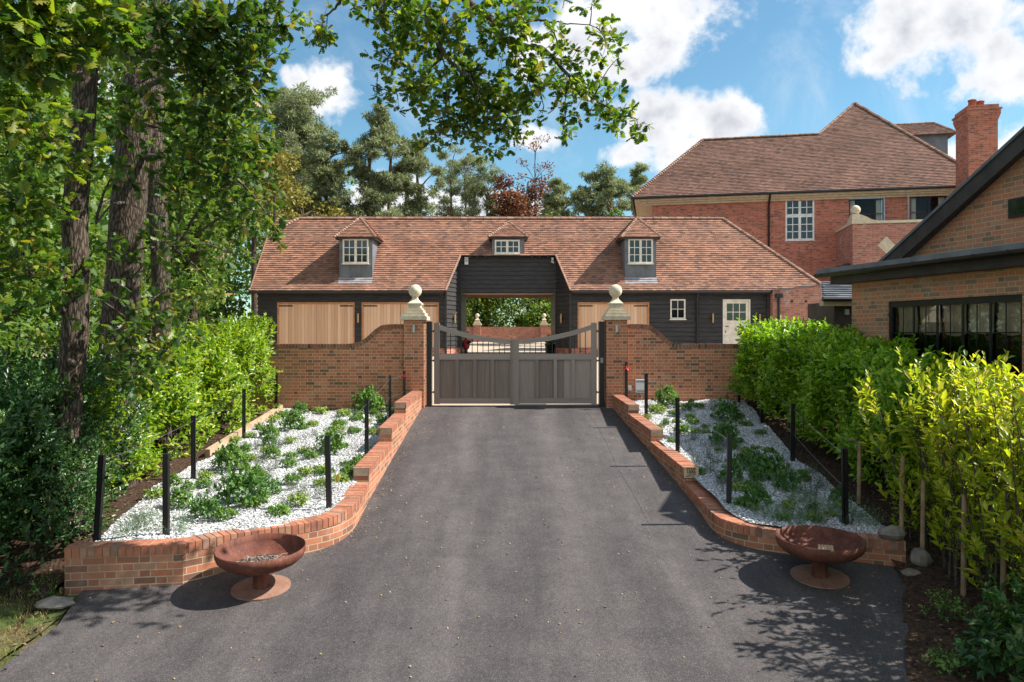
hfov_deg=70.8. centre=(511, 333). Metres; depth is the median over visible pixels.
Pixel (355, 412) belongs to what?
herb
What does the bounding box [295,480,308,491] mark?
lavender
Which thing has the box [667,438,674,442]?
herb
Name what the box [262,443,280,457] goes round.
leafy shrub
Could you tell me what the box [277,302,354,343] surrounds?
garage door
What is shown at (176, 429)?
wire
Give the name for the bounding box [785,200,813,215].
window
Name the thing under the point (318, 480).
herb
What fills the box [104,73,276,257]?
broadleaf tree
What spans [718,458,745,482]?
leafy shrub
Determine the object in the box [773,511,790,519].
herb
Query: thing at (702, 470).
herb
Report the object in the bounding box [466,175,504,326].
scots pine
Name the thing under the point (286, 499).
lavender
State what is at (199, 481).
herb
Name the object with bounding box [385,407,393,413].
leafy shrub
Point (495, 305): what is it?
woodland edge
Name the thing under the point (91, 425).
leaved hedge
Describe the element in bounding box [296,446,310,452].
herb
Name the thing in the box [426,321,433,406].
gate post
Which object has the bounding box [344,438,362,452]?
purple sprig
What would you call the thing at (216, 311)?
broadleaf tree
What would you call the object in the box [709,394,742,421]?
leafy shrub
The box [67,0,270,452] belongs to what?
oak tree
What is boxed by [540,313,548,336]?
garden pillar
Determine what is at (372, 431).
herb
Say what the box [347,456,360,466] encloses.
leafy shrub
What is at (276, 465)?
lavender
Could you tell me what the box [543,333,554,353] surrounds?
planter
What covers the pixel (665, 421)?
leafy shrub
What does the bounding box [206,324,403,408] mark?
boundary wall
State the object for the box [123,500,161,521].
lavender
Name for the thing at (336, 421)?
herb
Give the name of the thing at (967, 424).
yellow hedge
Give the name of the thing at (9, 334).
bush
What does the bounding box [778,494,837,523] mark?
rosemary
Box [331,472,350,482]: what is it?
herb
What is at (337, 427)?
herb
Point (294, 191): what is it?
broadleaf tree
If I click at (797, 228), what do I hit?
window
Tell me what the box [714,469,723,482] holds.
lavender
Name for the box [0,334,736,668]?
ground
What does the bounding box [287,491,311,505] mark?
herb
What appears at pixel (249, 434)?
herb
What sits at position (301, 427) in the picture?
herb
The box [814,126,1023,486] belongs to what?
outbuilding
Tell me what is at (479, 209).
broadleaf tree
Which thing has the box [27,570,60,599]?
shrub
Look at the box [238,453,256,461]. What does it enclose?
herb
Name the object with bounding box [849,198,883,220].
window
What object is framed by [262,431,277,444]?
leafy shrub
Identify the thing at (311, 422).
herb
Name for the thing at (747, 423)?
herb
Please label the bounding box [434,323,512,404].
gate leaf
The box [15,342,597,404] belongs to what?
courtyard
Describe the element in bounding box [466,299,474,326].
broadleaf tree
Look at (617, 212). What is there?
broadleaf tree
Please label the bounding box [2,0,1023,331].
sky
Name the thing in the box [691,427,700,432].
herb
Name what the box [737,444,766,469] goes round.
leafy shrub
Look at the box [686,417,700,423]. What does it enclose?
herb
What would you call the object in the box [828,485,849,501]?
leafy shrub
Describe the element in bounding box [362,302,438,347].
garage door
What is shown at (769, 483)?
white gravel
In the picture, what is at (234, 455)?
leafy shrub
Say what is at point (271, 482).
leafy shrub
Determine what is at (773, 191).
brick house
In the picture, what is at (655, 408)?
herb
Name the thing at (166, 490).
bed post
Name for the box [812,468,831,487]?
lavender
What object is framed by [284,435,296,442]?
herb
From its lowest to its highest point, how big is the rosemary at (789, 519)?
0.223 m
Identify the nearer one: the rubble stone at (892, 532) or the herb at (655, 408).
the rubble stone at (892, 532)
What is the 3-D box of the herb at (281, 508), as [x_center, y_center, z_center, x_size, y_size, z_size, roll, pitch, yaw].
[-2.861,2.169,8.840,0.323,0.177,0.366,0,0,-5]
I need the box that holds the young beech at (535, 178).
[513,134,554,309]
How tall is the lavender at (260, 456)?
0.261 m
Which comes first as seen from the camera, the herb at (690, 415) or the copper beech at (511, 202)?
the herb at (690, 415)
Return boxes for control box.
[635,379,643,400]
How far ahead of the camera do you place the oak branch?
7.38 m
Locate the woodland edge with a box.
[466,298,550,326]
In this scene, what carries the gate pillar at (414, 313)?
on the ground at (48, 629)
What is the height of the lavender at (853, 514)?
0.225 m
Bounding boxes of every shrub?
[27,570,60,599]
[170,472,182,485]
[170,484,195,508]
[180,479,195,490]
[188,489,221,517]
[210,440,249,470]
[213,459,271,506]
[240,441,253,451]
[244,463,267,480]
[252,422,262,430]
[257,474,283,494]
[258,421,279,437]
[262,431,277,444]
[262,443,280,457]
[278,408,304,429]
[289,399,308,412]
[310,426,346,454]
[339,463,353,476]
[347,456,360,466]
[349,385,385,410]
[369,408,379,415]
[375,412,387,423]
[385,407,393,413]
[651,383,678,405]
[660,418,669,424]
[682,402,691,410]
[708,418,742,444]
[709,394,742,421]
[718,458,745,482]
[726,438,739,448]
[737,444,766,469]
[739,480,774,509]
[747,447,788,480]
[749,470,764,481]
[769,462,803,491]
[796,469,811,480]
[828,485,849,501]
[920,588,973,621]
[922,641,988,677]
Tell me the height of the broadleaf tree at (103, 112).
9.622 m
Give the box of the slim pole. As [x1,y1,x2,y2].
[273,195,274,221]
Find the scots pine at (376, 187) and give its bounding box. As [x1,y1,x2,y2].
[345,103,425,215]
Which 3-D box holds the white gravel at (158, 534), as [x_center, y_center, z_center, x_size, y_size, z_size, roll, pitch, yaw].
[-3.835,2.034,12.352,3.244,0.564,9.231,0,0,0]
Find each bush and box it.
[0,264,60,370]
[4,225,150,362]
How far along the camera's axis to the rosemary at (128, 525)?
8.16 m
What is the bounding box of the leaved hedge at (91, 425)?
[0,399,122,559]
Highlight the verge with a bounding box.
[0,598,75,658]
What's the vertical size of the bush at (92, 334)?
4.268 m
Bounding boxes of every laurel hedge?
[0,310,282,515]
[725,312,1022,515]
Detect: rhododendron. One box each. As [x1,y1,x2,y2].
[952,600,1023,681]
[973,572,1023,632]
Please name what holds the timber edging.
on the soil
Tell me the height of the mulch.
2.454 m
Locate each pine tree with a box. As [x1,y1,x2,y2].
[169,37,267,321]
[172,1,236,266]
[177,25,253,298]
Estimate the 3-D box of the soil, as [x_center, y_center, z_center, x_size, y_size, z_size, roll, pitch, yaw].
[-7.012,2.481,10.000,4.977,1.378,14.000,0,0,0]
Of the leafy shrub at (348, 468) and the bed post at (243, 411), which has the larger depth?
the bed post at (243, 411)
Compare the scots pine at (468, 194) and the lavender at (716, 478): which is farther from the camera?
the scots pine at (468, 194)
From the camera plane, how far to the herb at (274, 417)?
15.34 m
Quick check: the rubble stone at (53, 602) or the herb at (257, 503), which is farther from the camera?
the herb at (257, 503)
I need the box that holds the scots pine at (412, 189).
[383,134,447,215]
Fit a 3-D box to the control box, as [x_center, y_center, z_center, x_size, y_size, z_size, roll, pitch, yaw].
[3.013,1.370,16.927,0.220,0.561,0.147,0,0,0]
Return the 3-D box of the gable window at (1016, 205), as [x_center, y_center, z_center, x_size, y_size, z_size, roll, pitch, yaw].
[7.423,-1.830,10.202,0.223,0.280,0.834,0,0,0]
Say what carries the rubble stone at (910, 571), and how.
on the mulch
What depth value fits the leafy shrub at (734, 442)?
12.35 m
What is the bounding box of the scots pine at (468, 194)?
[429,143,505,215]
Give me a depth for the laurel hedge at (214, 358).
12.95 m
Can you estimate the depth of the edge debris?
11.11 m
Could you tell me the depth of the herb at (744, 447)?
12.11 m
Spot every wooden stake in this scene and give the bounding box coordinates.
[857,441,861,503]
[899,456,904,528]
[920,480,925,549]
[960,494,966,595]
[1000,499,1006,605]
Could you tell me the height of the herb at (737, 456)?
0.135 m
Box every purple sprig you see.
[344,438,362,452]
[716,475,733,492]
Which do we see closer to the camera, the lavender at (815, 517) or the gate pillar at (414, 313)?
the lavender at (815, 517)
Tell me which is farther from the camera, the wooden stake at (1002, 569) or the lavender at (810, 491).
the lavender at (810, 491)
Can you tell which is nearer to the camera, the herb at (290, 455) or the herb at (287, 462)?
the herb at (287, 462)
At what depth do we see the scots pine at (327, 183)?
43.51 m
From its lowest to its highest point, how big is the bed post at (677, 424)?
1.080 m
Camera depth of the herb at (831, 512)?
8.95 m
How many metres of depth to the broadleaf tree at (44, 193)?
17.50 m
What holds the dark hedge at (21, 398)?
on the soil
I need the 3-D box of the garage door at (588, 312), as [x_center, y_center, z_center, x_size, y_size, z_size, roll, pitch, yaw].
[3.690,-0.138,26.265,2.600,1.976,0.150,0,0,0]
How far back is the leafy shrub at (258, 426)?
14.25 m
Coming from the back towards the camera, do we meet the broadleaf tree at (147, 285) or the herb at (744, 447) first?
the broadleaf tree at (147, 285)
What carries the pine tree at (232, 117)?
on the courtyard
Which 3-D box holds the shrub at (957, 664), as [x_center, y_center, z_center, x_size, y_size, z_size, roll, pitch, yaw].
[3.689,2.720,5.976,0.433,0.357,0.448,0,0,-38]
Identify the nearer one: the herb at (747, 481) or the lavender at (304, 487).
the lavender at (304, 487)
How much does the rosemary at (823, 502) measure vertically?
0.298 m
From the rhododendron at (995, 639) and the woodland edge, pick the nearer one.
the rhododendron at (995, 639)
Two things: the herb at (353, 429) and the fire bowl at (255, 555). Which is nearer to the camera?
the fire bowl at (255, 555)
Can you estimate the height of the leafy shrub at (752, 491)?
0.366 m
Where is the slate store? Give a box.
[808,282,851,332]
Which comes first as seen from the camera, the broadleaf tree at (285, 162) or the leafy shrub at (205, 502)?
the leafy shrub at (205, 502)
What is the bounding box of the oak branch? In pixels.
[292,0,653,163]
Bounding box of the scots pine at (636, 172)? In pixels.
[617,161,650,214]
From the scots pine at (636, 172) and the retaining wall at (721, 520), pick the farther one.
the scots pine at (636, 172)
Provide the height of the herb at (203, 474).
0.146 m
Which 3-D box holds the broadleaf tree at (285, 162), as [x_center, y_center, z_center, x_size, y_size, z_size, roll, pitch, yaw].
[-14.144,-6.005,37.459,5.555,13.946,4.954,0,0,0]
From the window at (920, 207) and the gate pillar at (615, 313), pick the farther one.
the window at (920, 207)
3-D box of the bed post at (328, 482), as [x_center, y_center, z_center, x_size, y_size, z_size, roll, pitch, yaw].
[-2.322,1.830,9.103,0.060,1.080,0.049,-2,-1,10]
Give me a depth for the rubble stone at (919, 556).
8.04 m
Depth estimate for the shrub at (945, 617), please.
6.83 m
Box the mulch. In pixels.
[746,400,1022,681]
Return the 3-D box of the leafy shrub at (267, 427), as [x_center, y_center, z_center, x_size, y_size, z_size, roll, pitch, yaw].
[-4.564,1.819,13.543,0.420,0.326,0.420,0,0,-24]
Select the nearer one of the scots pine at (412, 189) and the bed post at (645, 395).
the bed post at (645, 395)
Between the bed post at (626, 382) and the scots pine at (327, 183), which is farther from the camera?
the scots pine at (327, 183)
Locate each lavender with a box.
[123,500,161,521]
[131,507,152,527]
[205,477,220,493]
[249,437,262,449]
[253,448,269,462]
[261,464,274,478]
[264,454,278,469]
[275,434,285,445]
[277,492,294,504]
[284,472,298,488]
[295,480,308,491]
[311,426,320,436]
[313,478,325,495]
[338,456,354,467]
[687,428,699,440]
[687,449,701,462]
[703,446,715,458]
[704,456,718,471]
[711,449,722,463]
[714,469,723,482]
[798,494,818,513]
[800,477,819,497]
[804,458,818,473]
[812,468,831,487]
[812,504,830,523]
[836,508,854,523]
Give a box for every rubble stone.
[34,596,74,609]
[877,525,906,540]
[901,568,920,575]
[909,547,932,566]
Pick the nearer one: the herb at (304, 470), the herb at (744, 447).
the herb at (304, 470)
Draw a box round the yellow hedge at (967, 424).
[853,346,1023,611]
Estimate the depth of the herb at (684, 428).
13.55 m
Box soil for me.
[0,413,260,634]
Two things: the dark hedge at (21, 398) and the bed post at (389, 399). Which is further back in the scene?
the bed post at (389, 399)
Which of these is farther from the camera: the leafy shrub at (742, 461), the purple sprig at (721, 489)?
the leafy shrub at (742, 461)
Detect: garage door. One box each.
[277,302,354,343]
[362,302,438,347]
[578,302,648,353]
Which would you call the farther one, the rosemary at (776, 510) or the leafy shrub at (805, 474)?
the leafy shrub at (805, 474)
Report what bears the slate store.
on the ground at (48, 629)
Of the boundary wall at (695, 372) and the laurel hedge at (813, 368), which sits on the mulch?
the laurel hedge at (813, 368)
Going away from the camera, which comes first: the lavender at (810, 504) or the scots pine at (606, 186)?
the lavender at (810, 504)
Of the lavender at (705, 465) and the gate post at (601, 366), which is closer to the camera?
the lavender at (705, 465)
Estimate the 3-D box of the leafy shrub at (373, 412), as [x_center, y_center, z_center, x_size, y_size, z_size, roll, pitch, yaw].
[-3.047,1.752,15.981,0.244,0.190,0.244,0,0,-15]
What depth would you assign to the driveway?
7.32 m
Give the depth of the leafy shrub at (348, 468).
10.62 m
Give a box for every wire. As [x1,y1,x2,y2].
[106,377,273,459]
[330,376,399,438]
[626,365,725,437]
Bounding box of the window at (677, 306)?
[669,299,686,319]
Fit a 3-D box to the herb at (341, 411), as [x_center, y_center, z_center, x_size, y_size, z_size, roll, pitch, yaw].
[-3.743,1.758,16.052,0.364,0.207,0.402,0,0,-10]
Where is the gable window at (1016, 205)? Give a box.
[1008,197,1023,218]
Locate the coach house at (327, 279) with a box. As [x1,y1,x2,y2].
[248,216,821,355]
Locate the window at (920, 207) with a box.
[910,196,946,219]
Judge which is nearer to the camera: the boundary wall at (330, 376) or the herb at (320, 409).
the herb at (320, 409)
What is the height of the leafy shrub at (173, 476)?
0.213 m
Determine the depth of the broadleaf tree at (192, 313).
24.36 m
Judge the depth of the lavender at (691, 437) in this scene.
12.94 m
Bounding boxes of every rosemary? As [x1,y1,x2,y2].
[103,511,157,535]
[151,507,196,532]
[748,497,795,521]
[768,506,811,524]
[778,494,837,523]
[782,484,814,502]
[799,489,841,513]
[819,488,878,519]
[849,506,886,526]
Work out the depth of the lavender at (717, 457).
11.34 m
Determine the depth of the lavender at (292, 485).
9.97 m
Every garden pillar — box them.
[473,313,481,341]
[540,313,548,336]
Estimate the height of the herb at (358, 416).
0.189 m
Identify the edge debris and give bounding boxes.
[301,409,875,572]
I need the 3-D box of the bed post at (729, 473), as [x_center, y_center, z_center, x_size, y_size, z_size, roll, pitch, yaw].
[2.845,1.863,9.435,0.060,1.080,0.048,1,-1,3]
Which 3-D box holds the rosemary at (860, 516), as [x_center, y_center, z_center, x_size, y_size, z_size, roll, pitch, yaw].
[4.300,2.204,8.702,0.426,0.238,0.553,0,0,41]
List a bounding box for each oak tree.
[0,0,175,535]
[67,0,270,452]
[89,0,311,489]
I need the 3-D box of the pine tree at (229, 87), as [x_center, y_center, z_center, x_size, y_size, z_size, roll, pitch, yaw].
[-14.663,-6.872,35.415,5.044,15.326,3.934,0,0,0]
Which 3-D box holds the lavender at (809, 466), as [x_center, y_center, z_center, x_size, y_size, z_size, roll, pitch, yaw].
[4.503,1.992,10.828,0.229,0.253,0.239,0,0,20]
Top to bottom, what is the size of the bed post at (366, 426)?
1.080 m
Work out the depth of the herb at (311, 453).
11.86 m
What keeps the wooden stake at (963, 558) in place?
on the mulch
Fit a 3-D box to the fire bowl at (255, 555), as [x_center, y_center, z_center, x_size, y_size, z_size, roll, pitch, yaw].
[-2.640,2.470,7.572,0.914,0.453,0.914,0,2,0]
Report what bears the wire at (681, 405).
attached to the bed post at (626, 382)
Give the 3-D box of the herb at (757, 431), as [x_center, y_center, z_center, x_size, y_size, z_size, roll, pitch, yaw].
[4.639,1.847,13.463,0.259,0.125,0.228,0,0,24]
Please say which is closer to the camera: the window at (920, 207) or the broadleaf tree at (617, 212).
the window at (920, 207)
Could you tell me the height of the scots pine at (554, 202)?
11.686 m
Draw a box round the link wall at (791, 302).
[770,284,821,323]
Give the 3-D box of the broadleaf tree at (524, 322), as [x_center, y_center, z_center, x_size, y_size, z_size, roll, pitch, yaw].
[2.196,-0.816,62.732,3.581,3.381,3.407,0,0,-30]
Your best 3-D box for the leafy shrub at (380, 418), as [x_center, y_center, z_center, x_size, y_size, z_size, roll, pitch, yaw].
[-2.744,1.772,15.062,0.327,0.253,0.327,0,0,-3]
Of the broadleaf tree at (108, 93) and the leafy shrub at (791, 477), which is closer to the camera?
the leafy shrub at (791, 477)
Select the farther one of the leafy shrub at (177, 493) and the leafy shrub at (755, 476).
the leafy shrub at (755, 476)
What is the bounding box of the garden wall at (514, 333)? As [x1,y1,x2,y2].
[466,327,550,341]
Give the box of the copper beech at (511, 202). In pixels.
[490,173,560,311]
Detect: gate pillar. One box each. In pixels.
[400,284,429,407]
[601,284,630,407]
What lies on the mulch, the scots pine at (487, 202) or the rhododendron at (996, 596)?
the rhododendron at (996, 596)
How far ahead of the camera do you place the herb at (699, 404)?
15.97 m
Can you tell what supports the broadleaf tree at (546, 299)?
on the ground at (48, 629)
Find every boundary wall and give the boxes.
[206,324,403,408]
[627,324,795,401]
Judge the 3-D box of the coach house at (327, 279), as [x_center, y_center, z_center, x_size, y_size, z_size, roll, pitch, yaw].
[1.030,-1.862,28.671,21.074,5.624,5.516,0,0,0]
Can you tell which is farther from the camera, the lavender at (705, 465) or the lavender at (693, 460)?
the lavender at (693, 460)
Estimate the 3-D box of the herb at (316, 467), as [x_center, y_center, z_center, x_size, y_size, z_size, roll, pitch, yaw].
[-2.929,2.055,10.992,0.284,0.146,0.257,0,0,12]
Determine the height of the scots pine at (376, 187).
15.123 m
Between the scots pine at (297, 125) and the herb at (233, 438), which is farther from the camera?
the scots pine at (297, 125)
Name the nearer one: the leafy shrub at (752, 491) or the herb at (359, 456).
the leafy shrub at (752, 491)
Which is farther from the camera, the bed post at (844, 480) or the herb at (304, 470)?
the herb at (304, 470)
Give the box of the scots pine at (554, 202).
[538,176,577,215]
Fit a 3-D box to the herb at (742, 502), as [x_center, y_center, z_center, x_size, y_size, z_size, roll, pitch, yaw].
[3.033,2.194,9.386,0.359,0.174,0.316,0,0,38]
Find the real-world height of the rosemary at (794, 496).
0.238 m
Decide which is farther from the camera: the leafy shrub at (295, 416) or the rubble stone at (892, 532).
the leafy shrub at (295, 416)
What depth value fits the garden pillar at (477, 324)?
59.55 m
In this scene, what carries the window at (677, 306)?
in the coach house at (327, 279)
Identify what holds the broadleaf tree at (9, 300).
on the ground at (48, 629)
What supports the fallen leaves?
on the driveway
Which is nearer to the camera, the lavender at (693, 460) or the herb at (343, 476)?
the herb at (343, 476)
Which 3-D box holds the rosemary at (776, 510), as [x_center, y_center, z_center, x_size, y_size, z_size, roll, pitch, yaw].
[3.229,2.156,8.939,0.533,0.298,0.691,0,0,-35]
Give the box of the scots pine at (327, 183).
[287,129,365,215]
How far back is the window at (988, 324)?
11.58 m
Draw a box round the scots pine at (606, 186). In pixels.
[561,161,635,215]
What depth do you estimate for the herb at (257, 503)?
9.17 m
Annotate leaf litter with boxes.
[1,409,261,669]
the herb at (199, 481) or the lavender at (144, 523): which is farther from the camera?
the herb at (199, 481)
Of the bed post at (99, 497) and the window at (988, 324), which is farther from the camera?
the window at (988, 324)
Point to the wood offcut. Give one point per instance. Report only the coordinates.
(825, 547)
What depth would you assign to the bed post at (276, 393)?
16.41 m
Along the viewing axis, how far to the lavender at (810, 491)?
9.77 m
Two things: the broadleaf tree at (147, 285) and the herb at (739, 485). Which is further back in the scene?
the broadleaf tree at (147, 285)
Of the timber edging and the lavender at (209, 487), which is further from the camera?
the timber edging
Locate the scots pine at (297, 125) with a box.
[232,81,354,233]
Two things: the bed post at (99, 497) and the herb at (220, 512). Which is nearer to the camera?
the bed post at (99, 497)
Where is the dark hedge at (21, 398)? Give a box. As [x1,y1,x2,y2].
[0,337,156,592]
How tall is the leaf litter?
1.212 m
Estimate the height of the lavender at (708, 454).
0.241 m
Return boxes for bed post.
[93,454,105,540]
[162,454,169,534]
[191,415,195,478]
[242,389,245,437]
[274,372,277,407]
[324,435,331,507]
[365,399,368,453]
[388,375,390,417]
[403,371,405,395]
[625,362,627,397]
[644,374,647,418]
[675,398,679,452]
[726,434,731,503]
[760,376,763,422]
[790,404,794,461]
[841,448,848,524]
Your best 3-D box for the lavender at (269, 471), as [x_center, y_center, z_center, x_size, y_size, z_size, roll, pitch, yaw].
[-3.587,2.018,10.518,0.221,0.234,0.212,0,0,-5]
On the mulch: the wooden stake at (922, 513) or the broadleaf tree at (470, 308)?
the wooden stake at (922, 513)
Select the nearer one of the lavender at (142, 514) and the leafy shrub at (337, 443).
the lavender at (142, 514)
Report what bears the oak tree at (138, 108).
on the soil
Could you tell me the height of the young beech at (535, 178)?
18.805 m
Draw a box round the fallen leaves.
[52,417,897,680]
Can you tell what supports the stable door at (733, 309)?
in the coach house at (327, 279)
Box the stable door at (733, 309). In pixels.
[723,299,749,343]
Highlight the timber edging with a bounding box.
[205,405,282,457]
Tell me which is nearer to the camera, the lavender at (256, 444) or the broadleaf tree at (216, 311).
the lavender at (256, 444)
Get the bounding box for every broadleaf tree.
[0,26,147,350]
[0,36,98,357]
[0,79,150,345]
[51,39,222,280]
[64,76,261,321]
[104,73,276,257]
[167,182,241,328]
[172,222,250,323]
[217,87,301,323]
[256,176,348,252]
[466,298,472,326]
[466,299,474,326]
[469,204,483,326]
[513,305,550,326]
[541,213,561,303]
[607,207,625,215]
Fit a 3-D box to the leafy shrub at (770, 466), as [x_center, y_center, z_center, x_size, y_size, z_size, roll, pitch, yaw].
[3.760,1.905,10.568,0.562,0.499,0.612,0,0,-34]
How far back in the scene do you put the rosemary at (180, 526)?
8.24 m
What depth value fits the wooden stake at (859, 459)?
9.57 m
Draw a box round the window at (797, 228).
[785,215,814,240]
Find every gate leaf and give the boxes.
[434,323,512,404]
[513,323,596,404]
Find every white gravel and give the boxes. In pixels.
[96,408,387,541]
[632,399,884,534]
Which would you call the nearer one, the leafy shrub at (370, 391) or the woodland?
the leafy shrub at (370, 391)
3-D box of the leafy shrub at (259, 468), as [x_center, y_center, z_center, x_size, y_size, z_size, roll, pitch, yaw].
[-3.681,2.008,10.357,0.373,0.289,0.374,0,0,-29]
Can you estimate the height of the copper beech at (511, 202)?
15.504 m
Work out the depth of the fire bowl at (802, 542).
7.83 m
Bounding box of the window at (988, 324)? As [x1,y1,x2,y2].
[889,294,1021,378]
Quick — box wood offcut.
[818,544,833,549]
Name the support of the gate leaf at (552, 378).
attached to the gate post at (601, 366)
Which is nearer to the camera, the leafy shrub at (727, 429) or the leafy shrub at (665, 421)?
the leafy shrub at (727, 429)
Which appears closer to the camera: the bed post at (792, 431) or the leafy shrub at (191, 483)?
the leafy shrub at (191, 483)
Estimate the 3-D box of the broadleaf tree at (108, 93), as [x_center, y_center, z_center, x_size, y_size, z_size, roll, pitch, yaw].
[-15.908,-6.947,30.556,8.289,15.667,8.765,0,0,0]
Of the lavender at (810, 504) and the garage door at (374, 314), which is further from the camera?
the garage door at (374, 314)
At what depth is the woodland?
44.11 m
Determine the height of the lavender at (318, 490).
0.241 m
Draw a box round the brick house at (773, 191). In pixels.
[630,99,1002,282]
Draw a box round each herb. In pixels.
[141,486,161,498]
[194,478,211,488]
[195,469,214,478]
[213,506,239,520]
[229,435,241,442]
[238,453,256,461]
[242,494,266,507]
[244,431,256,437]
[265,502,292,516]
[266,414,281,421]
[273,410,289,416]
[279,459,297,467]
[281,472,302,483]
[282,452,299,458]
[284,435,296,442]
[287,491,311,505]
[295,466,315,475]
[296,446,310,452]
[297,425,308,429]
[302,450,319,458]
[306,419,319,425]
[311,405,329,413]
[311,464,324,471]
[312,476,324,486]
[316,466,335,474]
[329,423,345,431]
[330,418,346,425]
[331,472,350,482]
[336,408,351,415]
[346,426,362,432]
[348,414,363,419]
[352,453,365,459]
[353,410,363,414]
[369,427,377,433]
[648,403,666,412]
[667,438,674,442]
[672,424,691,432]
[685,413,695,417]
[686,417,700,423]
[691,402,705,407]
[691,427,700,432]
[698,466,706,474]
[700,428,710,433]
[701,423,710,427]
[731,495,756,507]
[732,482,746,491]
[733,452,745,458]
[738,420,752,425]
[738,445,753,451]
[743,479,755,487]
[753,429,766,433]
[761,446,775,452]
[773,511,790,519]
[779,498,795,507]
[805,510,823,520]
[824,509,835,516]
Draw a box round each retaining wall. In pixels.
[64,391,421,595]
[612,395,905,566]
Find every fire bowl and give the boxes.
[214,533,305,600]
[775,525,866,588]
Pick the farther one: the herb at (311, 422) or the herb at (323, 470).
the herb at (311, 422)
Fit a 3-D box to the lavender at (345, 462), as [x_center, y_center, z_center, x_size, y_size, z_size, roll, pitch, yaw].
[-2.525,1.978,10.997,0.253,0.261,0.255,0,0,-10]
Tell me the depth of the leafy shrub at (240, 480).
9.14 m
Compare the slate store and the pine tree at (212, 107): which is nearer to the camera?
the slate store
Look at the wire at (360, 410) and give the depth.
11.19 m
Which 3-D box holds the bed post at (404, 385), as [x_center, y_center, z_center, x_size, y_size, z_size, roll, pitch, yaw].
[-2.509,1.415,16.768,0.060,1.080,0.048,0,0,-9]
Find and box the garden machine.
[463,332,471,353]
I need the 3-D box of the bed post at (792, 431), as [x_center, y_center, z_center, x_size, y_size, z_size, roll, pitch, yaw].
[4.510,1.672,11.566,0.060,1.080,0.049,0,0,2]
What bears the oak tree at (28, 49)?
on the ground at (48, 629)
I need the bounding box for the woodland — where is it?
[2,77,356,346]
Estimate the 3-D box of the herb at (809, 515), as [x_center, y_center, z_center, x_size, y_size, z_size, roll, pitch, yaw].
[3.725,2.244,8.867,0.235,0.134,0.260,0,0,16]
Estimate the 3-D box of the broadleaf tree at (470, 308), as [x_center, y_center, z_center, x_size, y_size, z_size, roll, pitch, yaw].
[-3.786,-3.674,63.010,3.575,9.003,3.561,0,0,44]
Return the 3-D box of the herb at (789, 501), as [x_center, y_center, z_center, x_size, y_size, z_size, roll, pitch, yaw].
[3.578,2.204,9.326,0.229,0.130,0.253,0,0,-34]
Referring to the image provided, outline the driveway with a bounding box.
[0,405,908,681]
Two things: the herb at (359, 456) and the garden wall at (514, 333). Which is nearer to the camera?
the herb at (359, 456)
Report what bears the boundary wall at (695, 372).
on the ground at (48, 629)
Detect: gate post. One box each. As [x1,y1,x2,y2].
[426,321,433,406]
[597,321,604,406]

